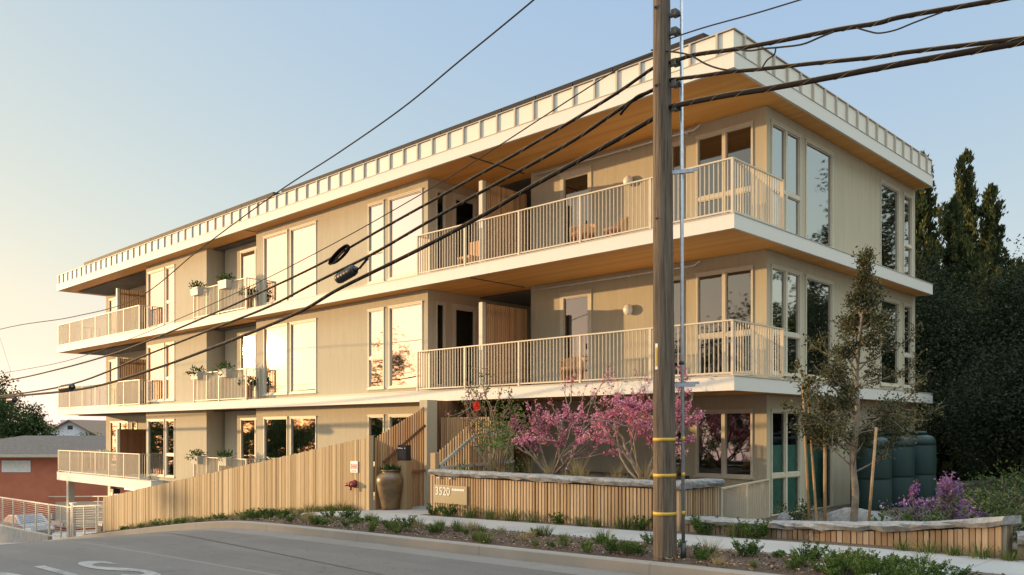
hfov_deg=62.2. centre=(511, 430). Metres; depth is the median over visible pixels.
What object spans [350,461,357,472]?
fire sign
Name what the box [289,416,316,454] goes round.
window
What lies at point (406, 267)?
window
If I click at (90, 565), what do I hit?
stop lettering
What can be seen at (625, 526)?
grass tuft
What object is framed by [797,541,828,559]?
green plant
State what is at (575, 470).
tall grass tuft
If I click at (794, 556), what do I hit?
green plant
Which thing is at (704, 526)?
green plant
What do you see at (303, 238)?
window
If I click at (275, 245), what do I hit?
window
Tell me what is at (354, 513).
green plant
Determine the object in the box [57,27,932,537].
apartment building
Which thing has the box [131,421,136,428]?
window
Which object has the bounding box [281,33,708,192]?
solar panel row
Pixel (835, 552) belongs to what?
leafy plant
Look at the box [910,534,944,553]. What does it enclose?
grass tuft
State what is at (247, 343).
sliding door
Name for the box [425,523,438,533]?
green plant
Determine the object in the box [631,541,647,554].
green plant
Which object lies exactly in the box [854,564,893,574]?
leafy plant
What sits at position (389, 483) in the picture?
clay urn
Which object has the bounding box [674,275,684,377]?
window
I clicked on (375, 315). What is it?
window
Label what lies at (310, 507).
grass tuft
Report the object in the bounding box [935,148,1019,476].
cypress tree
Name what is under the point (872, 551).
leafy plant
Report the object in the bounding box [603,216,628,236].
tub chair
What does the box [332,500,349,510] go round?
grass tuft
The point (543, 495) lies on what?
retaining wall
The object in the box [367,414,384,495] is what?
window
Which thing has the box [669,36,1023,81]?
overhead cable
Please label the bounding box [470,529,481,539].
grass tuft
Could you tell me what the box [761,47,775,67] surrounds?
overhead cable
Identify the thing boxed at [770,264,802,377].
window
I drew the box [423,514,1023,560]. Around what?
verge
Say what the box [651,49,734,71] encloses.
overhead cable
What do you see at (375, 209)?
window
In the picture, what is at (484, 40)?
overhead cable
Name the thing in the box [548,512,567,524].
green plant
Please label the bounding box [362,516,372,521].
green plant
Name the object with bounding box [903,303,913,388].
window
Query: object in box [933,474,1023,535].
flowering shrub
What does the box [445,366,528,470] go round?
redbud tree
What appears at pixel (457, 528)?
grass tuft
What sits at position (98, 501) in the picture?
boundary fence
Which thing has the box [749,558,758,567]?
grass tuft
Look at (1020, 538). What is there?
retaining wall
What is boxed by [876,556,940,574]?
leafy plant
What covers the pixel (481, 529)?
grass tuft
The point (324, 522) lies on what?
green plant
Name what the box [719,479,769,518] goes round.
picket railing
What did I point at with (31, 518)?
parked car
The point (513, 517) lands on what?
grass tuft
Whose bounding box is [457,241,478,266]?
wooden chair
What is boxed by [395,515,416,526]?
green plant
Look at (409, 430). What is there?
entrance screen
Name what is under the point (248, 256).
sliding door
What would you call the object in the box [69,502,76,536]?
gate post
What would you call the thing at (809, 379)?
young sapling
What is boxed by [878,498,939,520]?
flowering shrub
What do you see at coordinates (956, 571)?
leafy plant
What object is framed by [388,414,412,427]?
window
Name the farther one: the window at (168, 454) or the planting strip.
the window at (168, 454)
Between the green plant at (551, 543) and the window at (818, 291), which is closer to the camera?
the green plant at (551, 543)
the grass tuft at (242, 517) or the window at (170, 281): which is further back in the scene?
the window at (170, 281)
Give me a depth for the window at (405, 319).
23.82 m
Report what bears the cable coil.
hanging from the overhead cable at (629, 84)
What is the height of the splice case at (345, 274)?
0.282 m
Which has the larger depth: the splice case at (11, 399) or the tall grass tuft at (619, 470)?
the splice case at (11, 399)
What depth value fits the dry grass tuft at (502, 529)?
14.23 m
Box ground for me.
[774,459,1005,513]
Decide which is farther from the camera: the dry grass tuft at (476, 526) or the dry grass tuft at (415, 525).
the dry grass tuft at (415, 525)
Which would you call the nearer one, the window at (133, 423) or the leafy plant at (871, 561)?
the leafy plant at (871, 561)
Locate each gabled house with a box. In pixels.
[30,420,65,434]
[43,420,105,435]
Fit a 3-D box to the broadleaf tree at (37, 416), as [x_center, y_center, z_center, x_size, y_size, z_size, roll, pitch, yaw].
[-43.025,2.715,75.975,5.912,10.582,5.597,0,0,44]
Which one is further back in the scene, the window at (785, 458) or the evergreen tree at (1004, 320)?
the evergreen tree at (1004, 320)
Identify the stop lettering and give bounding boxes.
[0,561,160,574]
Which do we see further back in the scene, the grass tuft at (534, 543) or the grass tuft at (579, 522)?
the grass tuft at (579, 522)
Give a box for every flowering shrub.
[454,401,536,478]
[776,498,822,520]
[871,509,945,520]
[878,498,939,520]
[895,471,987,520]
[923,460,1023,517]
[930,485,1023,541]
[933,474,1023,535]
[957,466,1023,508]
[983,469,1023,529]
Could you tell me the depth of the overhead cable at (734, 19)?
10.21 m
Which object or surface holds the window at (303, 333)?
in the apartment building
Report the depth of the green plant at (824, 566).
9.45 m
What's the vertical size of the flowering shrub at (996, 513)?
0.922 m
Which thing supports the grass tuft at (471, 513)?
on the verge
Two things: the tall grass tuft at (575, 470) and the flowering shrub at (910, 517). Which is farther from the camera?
the tall grass tuft at (575, 470)
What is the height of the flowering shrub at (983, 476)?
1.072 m
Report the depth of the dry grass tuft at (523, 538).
13.06 m
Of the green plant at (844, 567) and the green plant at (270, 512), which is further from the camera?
the green plant at (270, 512)
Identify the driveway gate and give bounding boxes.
[49,504,70,537]
[72,504,102,536]
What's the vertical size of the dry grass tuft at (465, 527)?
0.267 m
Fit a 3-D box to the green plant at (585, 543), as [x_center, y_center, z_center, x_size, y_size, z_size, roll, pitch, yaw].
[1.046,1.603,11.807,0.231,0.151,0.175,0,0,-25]
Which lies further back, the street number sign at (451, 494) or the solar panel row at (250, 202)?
the solar panel row at (250, 202)
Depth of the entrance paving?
19.34 m
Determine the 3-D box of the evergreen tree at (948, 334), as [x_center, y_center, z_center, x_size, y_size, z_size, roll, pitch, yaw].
[14.284,-2.394,29.022,6.896,8.802,6.920,0,0,-7]
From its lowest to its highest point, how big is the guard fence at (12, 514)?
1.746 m
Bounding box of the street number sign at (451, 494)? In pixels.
[434,484,467,504]
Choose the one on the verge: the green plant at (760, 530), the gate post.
the green plant at (760, 530)
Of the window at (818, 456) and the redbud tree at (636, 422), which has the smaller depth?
the redbud tree at (636, 422)
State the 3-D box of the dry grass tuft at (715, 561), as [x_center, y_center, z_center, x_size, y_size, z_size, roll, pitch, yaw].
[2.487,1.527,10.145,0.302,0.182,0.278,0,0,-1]
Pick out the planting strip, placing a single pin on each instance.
(763, 568)
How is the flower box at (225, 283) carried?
attached to the apartment building
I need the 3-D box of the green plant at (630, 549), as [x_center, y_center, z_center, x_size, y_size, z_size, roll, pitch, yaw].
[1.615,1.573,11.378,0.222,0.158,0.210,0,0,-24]
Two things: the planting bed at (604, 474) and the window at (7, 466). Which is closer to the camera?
the planting bed at (604, 474)
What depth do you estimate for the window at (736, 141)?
18.78 m
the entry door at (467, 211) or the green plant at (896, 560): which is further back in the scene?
the entry door at (467, 211)
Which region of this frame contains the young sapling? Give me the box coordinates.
[779,355,835,520]
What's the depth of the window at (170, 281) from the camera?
34.28 m
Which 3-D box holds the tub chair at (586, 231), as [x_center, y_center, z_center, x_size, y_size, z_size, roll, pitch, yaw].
[1.645,-4.499,19.752,0.625,0.721,0.606,0,0,44]
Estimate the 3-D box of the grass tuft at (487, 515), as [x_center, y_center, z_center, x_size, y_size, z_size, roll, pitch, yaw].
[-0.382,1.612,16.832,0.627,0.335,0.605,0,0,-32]
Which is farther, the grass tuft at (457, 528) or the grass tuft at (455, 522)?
the grass tuft at (455, 522)
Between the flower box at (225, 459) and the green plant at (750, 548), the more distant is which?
the flower box at (225, 459)
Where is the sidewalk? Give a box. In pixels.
[289,511,1023,574]
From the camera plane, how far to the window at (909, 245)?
24.13 m
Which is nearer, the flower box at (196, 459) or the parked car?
the flower box at (196, 459)
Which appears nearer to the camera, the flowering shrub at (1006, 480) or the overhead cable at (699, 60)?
the overhead cable at (699, 60)
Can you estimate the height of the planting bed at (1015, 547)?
0.850 m
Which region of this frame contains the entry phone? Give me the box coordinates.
[397,445,411,509]
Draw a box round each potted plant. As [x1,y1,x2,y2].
[238,375,257,398]
[239,285,258,308]
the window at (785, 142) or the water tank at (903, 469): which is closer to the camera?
the window at (785, 142)
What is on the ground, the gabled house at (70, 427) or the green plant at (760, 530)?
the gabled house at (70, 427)
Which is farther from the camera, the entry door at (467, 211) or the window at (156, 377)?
the window at (156, 377)
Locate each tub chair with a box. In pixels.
[561,356,585,383]
[569,224,596,243]
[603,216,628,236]
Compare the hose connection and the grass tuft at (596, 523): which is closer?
the grass tuft at (596, 523)
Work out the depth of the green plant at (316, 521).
16.18 m
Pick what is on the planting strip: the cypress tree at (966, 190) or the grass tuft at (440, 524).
the grass tuft at (440, 524)
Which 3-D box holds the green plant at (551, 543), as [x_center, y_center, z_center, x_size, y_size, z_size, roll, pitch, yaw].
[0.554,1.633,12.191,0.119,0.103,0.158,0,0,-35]
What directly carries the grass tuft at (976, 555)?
on the verge
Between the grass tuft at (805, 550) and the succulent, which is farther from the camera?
the succulent
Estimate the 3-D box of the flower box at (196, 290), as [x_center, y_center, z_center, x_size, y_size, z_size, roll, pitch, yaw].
[-11.587,-5.238,31.166,0.960,0.576,0.555,0,0,44]
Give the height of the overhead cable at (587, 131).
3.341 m
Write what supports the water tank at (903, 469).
on the planting bed at (820, 512)
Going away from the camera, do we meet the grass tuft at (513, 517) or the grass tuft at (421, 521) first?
the grass tuft at (421, 521)
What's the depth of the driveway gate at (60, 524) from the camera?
38.76 m
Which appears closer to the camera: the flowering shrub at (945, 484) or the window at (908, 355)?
the flowering shrub at (945, 484)
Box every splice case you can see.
[6,397,17,402]
[58,384,75,391]
[334,265,357,283]
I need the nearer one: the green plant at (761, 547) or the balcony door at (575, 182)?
the green plant at (761, 547)
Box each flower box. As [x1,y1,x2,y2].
[185,365,206,379]
[186,449,207,463]
[189,280,206,296]
[211,361,234,377]
[215,449,237,465]
[216,272,235,289]
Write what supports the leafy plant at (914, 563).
on the planting strip
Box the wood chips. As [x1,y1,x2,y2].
[82,514,1004,574]
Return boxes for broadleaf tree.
[0,370,49,438]
[1,401,63,437]
[76,428,101,435]
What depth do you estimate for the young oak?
13.64 m
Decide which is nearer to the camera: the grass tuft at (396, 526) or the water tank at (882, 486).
the grass tuft at (396, 526)
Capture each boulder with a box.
[777,512,792,519]
[827,507,892,520]
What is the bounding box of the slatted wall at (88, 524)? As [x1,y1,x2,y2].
[55,502,102,527]
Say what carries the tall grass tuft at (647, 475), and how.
on the planting bed at (604, 474)
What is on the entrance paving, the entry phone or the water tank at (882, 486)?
the entry phone
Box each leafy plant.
[805,556,836,571]
[819,547,865,562]
[822,546,859,557]
[841,548,896,574]
[844,549,898,572]
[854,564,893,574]
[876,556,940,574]
[889,567,948,574]
[898,560,955,574]
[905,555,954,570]
[925,559,978,574]
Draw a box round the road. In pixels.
[0,530,575,574]
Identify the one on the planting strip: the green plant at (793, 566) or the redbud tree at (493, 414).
the green plant at (793, 566)
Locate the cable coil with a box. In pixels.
[328,244,350,264]
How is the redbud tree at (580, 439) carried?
on the planting bed at (604, 474)
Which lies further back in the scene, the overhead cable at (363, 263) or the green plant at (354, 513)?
the green plant at (354, 513)
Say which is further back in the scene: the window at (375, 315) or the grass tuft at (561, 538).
the window at (375, 315)
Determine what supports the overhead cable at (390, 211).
attached to the utility pole
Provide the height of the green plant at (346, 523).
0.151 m
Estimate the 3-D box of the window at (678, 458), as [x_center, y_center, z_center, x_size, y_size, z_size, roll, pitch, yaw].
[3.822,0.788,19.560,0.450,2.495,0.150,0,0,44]
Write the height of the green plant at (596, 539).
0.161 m
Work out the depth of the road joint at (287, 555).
12.84 m
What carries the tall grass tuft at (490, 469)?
on the planting bed at (604, 474)
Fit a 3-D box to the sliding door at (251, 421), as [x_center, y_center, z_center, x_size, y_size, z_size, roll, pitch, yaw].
[-9.203,0.788,30.842,2.220,2.495,0.340,0,0,44]
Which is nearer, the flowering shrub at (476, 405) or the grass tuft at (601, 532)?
the grass tuft at (601, 532)
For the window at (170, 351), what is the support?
in the apartment building
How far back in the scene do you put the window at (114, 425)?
42.60 m
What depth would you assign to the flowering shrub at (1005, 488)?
14.27 m
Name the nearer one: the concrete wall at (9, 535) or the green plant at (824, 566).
the green plant at (824, 566)
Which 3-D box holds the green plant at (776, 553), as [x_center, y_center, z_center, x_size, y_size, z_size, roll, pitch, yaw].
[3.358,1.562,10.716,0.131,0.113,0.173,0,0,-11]
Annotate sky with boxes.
[0,0,1023,425]
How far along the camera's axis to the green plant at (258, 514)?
18.22 m
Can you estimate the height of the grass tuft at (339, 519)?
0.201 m
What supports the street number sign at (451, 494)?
attached to the retaining wall at (543, 495)
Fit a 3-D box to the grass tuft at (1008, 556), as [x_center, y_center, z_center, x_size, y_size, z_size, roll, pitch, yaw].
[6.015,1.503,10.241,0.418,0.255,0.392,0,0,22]
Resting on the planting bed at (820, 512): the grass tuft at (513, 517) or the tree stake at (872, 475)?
the tree stake at (872, 475)
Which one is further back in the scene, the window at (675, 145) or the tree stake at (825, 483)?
the window at (675, 145)
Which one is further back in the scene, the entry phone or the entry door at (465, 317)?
the entry door at (465, 317)
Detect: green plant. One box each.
[248,507,265,519]
[260,507,274,517]
[275,508,288,516]
[285,515,294,521]
[308,515,321,525]
[319,508,334,517]
[319,518,329,526]
[338,507,355,518]
[341,519,351,526]
[348,510,360,516]
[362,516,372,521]
[381,517,398,530]
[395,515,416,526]
[425,503,442,514]
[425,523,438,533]
[436,503,457,516]
[461,528,468,533]
[545,541,555,547]
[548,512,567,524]
[580,539,593,550]
[590,534,605,543]
[598,535,623,553]
[625,542,641,553]
[629,515,652,530]
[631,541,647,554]
[640,532,652,543]
[690,515,718,534]
[692,543,715,557]
[695,549,710,560]
[731,536,759,556]
[735,517,771,538]
[747,542,764,553]
[772,549,784,556]
[782,557,801,569]
[788,549,814,566]
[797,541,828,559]
[816,564,829,573]
[821,550,855,574]
[823,568,841,574]
[852,558,883,574]
[871,553,899,562]
[896,555,908,562]
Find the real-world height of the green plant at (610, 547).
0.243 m
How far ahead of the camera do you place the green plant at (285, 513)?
18.29 m
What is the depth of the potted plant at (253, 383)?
29.22 m
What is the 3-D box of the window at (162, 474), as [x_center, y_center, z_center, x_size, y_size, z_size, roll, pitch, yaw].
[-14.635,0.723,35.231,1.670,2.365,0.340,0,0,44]
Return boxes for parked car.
[0,513,54,534]
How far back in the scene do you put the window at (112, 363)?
42.65 m
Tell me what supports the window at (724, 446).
in the apartment building
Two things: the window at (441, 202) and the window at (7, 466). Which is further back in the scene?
the window at (7, 466)
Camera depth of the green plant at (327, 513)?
17.64 m
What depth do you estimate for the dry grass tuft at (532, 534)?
13.53 m
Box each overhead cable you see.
[0,53,652,373]
[0,66,652,381]
[0,88,652,396]
[0,116,652,397]
[2,0,533,328]
[355,258,368,272]
[620,90,651,114]
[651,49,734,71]
[668,39,1023,109]
[669,0,800,39]
[669,0,1009,63]
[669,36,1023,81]
[733,30,834,51]
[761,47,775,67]
[856,11,942,33]
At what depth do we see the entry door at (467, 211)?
24.06 m
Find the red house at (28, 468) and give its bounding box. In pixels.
[0,436,131,530]
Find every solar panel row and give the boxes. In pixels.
[84,192,280,265]
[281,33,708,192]
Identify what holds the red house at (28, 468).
on the ground
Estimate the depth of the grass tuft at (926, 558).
9.78 m
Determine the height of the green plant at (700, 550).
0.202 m
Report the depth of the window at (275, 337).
28.66 m
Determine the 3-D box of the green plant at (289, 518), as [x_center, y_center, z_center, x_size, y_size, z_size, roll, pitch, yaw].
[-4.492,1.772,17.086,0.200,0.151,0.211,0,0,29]
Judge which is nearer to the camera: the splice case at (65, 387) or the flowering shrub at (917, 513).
the flowering shrub at (917, 513)
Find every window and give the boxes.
[2,461,30,471]
[108,297,115,335]
[108,357,128,405]
[110,421,128,465]
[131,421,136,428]
[147,267,164,328]
[147,343,164,401]
[147,419,164,476]
[165,264,174,324]
[165,341,174,400]
[165,419,174,477]
[262,229,287,305]
[262,323,287,395]
[263,416,287,460]
[289,220,316,299]
[289,318,316,393]
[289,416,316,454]
[366,199,384,284]
[366,307,384,389]
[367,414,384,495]
[387,187,422,280]
[387,300,422,388]
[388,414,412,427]
[435,188,445,270]
[435,301,446,386]
[672,139,684,223]
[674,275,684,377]
[675,411,680,474]
[693,409,753,479]
[694,265,754,376]
[695,120,753,218]
[770,119,801,235]
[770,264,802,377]
[770,409,801,515]
[805,138,833,246]
[805,274,833,379]
[805,410,832,509]
[880,179,900,271]
[880,297,900,386]
[903,192,913,276]
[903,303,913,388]
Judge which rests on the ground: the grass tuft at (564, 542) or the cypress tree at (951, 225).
the cypress tree at (951, 225)
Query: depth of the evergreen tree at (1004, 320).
28.56 m
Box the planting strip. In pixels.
[202,516,983,574]
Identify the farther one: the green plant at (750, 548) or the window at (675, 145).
the window at (675, 145)
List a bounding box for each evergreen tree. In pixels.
[915,234,1006,468]
[919,315,1023,488]
[934,233,1023,462]
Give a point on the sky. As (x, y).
(124, 123)
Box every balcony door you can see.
[559,165,591,245]
[559,288,591,383]
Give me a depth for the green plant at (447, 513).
17.60 m
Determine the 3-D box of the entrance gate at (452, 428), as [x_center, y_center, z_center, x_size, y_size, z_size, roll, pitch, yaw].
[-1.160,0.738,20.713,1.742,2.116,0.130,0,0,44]
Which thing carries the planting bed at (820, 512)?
on the ground
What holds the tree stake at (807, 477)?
on the planting bed at (820, 512)
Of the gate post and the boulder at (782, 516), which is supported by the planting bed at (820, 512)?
the boulder at (782, 516)
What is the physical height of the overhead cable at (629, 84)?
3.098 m
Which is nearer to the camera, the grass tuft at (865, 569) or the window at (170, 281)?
the grass tuft at (865, 569)
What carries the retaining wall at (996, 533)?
on the ground
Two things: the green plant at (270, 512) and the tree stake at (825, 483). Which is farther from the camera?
the green plant at (270, 512)
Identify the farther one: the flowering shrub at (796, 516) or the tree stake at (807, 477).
the flowering shrub at (796, 516)
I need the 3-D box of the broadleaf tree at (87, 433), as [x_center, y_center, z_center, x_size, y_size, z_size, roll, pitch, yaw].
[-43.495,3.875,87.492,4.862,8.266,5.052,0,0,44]
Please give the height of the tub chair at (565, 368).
0.721 m
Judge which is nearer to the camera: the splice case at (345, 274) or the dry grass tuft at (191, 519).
the splice case at (345, 274)
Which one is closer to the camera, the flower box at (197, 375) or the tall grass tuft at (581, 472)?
the tall grass tuft at (581, 472)
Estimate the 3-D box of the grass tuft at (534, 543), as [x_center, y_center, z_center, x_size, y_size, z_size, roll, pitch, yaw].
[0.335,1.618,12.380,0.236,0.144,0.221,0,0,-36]
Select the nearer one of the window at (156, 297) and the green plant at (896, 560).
the green plant at (896, 560)
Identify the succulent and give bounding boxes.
[378,464,400,469]
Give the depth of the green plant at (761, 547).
11.14 m
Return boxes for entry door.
[452,193,478,267]
[452,303,478,388]
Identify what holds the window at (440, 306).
in the apartment building
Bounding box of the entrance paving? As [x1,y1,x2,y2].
[360,506,428,514]
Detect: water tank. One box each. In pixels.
[850,433,891,510]
[881,432,914,506]
[904,431,935,503]
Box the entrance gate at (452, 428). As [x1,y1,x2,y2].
[441,417,489,470]
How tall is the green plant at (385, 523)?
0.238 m
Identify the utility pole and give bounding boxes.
[653,0,699,560]
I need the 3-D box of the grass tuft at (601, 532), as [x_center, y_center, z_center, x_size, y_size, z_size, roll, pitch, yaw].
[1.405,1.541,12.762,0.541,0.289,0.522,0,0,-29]
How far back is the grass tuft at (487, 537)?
12.95 m
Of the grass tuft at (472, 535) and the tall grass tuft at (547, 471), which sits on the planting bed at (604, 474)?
the tall grass tuft at (547, 471)
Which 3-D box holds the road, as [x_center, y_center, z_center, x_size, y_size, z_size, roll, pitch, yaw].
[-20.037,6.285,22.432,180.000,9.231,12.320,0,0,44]
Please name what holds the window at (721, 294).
in the apartment building
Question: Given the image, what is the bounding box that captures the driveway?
[0,529,95,544]
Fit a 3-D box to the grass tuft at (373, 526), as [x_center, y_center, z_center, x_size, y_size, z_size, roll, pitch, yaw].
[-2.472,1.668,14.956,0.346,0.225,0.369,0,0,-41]
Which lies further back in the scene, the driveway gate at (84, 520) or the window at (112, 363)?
the window at (112, 363)
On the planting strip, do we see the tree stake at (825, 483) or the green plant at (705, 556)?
the green plant at (705, 556)
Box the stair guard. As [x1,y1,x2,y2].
[430,420,514,502]
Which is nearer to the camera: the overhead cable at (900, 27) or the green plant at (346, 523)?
the overhead cable at (900, 27)
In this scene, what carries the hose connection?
attached to the timber fence at (319, 477)
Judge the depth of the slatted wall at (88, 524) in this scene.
57.32 m
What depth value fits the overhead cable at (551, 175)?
14.47 m
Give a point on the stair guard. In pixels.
(450, 454)
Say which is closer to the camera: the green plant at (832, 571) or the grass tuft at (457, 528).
the green plant at (832, 571)
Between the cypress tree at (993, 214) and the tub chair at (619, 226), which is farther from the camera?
the cypress tree at (993, 214)
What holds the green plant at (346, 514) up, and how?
on the planting strip
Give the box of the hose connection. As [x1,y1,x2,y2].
[345,480,356,489]
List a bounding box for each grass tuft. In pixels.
[142,519,152,527]
[162,517,175,524]
[187,515,200,522]
[238,512,247,519]
[298,503,317,512]
[305,508,318,518]
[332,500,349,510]
[332,515,342,520]
[365,521,377,531]
[386,518,408,532]
[409,517,421,527]
[415,515,428,525]
[429,519,449,531]
[450,518,463,527]
[451,522,464,531]
[457,505,479,517]
[461,518,475,530]
[467,517,482,530]
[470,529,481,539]
[473,525,498,543]
[477,505,502,519]
[477,524,486,531]
[480,449,498,478]
[490,506,522,520]
[491,460,508,478]
[497,525,509,532]
[515,447,543,473]
[515,529,530,540]
[523,511,541,522]
[527,527,538,536]
[531,538,539,546]
[533,525,543,535]
[534,524,556,535]
[540,459,557,473]
[554,536,572,546]
[558,531,568,540]
[565,446,592,475]
[570,512,590,526]
[578,467,589,483]
[582,542,594,552]
[589,527,617,541]
[590,518,604,527]
[606,457,628,485]
[607,511,634,529]
[612,538,638,553]
[635,455,652,487]
[687,534,730,557]
[711,551,728,565]
[718,515,754,537]
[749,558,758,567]
[787,540,813,558]
[848,561,887,574]
[890,537,915,550]
[902,549,936,564]
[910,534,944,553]
[941,542,965,555]
[965,540,996,558]
[995,545,1021,561]
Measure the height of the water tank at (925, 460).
1.840 m
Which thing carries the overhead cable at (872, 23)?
attached to the utility pole
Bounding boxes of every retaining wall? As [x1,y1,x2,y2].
[428,469,724,530]
[685,515,1020,558]
[1016,531,1023,558]
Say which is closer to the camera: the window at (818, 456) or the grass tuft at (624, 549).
the grass tuft at (624, 549)
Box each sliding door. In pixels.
[240,247,255,309]
[240,333,255,399]
[240,418,255,465]
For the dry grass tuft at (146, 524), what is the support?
on the planting strip
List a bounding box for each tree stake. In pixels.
[802,390,809,520]
[823,424,826,520]
[867,427,877,520]
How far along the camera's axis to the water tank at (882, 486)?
18.98 m
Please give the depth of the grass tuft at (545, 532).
13.70 m
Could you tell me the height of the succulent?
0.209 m
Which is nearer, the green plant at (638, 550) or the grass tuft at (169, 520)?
the green plant at (638, 550)
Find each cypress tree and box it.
[915,149,1011,480]
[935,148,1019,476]
[956,182,1023,477]
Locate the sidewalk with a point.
(993, 566)
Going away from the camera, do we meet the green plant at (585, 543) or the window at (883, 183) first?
the green plant at (585, 543)
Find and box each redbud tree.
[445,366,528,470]
[508,364,652,474]
[551,361,707,479]
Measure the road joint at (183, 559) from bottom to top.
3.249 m
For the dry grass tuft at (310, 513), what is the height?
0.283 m
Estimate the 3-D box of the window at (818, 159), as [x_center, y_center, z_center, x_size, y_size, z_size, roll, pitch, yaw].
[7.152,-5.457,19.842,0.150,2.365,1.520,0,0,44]
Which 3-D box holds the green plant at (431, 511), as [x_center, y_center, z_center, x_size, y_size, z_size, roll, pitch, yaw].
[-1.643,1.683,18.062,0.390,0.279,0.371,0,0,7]
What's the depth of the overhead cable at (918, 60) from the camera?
9.17 m
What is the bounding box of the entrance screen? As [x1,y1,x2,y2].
[375,407,425,509]
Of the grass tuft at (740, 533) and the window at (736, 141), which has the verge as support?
the grass tuft at (740, 533)
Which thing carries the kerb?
on the ground
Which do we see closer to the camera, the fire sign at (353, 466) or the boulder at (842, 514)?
the boulder at (842, 514)
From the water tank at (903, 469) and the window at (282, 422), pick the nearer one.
the water tank at (903, 469)
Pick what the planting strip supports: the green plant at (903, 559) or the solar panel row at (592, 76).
the green plant at (903, 559)
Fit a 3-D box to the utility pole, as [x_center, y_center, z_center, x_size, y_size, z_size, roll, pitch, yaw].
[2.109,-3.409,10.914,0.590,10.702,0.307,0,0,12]
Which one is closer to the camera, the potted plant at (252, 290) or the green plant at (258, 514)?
the green plant at (258, 514)
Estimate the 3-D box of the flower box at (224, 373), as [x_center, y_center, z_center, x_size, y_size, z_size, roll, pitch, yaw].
[-10.052,-2.155,29.628,0.828,0.591,0.669,0,0,37]
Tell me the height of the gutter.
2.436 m
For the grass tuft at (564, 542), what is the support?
on the planting strip
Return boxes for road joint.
[69,541,276,574]
[172,533,382,574]
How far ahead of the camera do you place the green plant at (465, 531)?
14.06 m
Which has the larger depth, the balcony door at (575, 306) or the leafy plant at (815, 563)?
the balcony door at (575, 306)
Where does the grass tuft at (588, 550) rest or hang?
on the planting strip
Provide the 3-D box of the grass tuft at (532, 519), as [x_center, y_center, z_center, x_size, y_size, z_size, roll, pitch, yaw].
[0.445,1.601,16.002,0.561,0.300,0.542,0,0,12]
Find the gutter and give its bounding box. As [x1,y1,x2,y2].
[153,528,645,574]
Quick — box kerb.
[46,521,779,574]
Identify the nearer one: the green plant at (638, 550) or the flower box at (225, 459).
the green plant at (638, 550)
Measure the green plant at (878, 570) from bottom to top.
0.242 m
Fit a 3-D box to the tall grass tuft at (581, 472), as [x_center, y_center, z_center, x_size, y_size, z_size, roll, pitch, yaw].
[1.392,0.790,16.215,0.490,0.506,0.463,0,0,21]
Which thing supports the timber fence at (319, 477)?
on the ground
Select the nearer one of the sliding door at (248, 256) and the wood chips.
the wood chips
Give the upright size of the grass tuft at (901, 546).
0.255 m
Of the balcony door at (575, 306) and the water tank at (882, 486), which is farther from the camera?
the balcony door at (575, 306)
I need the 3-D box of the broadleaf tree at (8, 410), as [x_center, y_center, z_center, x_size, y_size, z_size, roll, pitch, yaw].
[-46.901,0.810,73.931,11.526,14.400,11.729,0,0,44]
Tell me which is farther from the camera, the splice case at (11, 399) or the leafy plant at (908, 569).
the splice case at (11, 399)
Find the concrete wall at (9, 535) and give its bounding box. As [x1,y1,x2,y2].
[0,526,51,542]
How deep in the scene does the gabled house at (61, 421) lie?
105.91 m
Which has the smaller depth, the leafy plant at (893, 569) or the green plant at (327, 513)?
the leafy plant at (893, 569)
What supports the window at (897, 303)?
in the apartment building
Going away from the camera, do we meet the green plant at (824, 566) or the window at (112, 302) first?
the green plant at (824, 566)
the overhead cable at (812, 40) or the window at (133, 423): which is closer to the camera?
the overhead cable at (812, 40)
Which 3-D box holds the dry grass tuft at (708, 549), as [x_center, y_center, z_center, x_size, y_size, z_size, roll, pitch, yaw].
[2.522,1.462,10.902,0.543,0.356,0.590,0,0,-41]
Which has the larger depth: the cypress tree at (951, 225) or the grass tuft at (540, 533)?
the cypress tree at (951, 225)
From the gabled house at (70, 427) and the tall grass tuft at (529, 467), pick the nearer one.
the tall grass tuft at (529, 467)
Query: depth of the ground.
32.66 m
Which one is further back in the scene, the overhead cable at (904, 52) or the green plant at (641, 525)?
the green plant at (641, 525)
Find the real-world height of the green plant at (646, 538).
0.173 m
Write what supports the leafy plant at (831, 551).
on the planting strip
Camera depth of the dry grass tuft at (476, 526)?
14.72 m
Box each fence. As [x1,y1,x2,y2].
[0,497,48,535]
[48,496,107,522]
[103,436,372,531]
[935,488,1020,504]
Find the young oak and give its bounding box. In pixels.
[786,244,954,521]
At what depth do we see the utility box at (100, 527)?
31.48 m
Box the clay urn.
[376,470,402,509]
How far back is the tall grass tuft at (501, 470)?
17.78 m
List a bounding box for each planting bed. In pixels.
[461,471,688,487]
[757,478,1023,543]
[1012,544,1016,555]
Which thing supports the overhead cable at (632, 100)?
attached to the utility pole
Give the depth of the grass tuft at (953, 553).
10.69 m
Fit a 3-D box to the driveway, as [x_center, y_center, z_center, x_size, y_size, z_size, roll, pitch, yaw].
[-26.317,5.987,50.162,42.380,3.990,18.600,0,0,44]
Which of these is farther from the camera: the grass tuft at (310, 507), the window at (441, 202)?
the window at (441, 202)
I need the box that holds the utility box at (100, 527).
[98,522,102,531]
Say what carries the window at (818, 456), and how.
in the apartment building

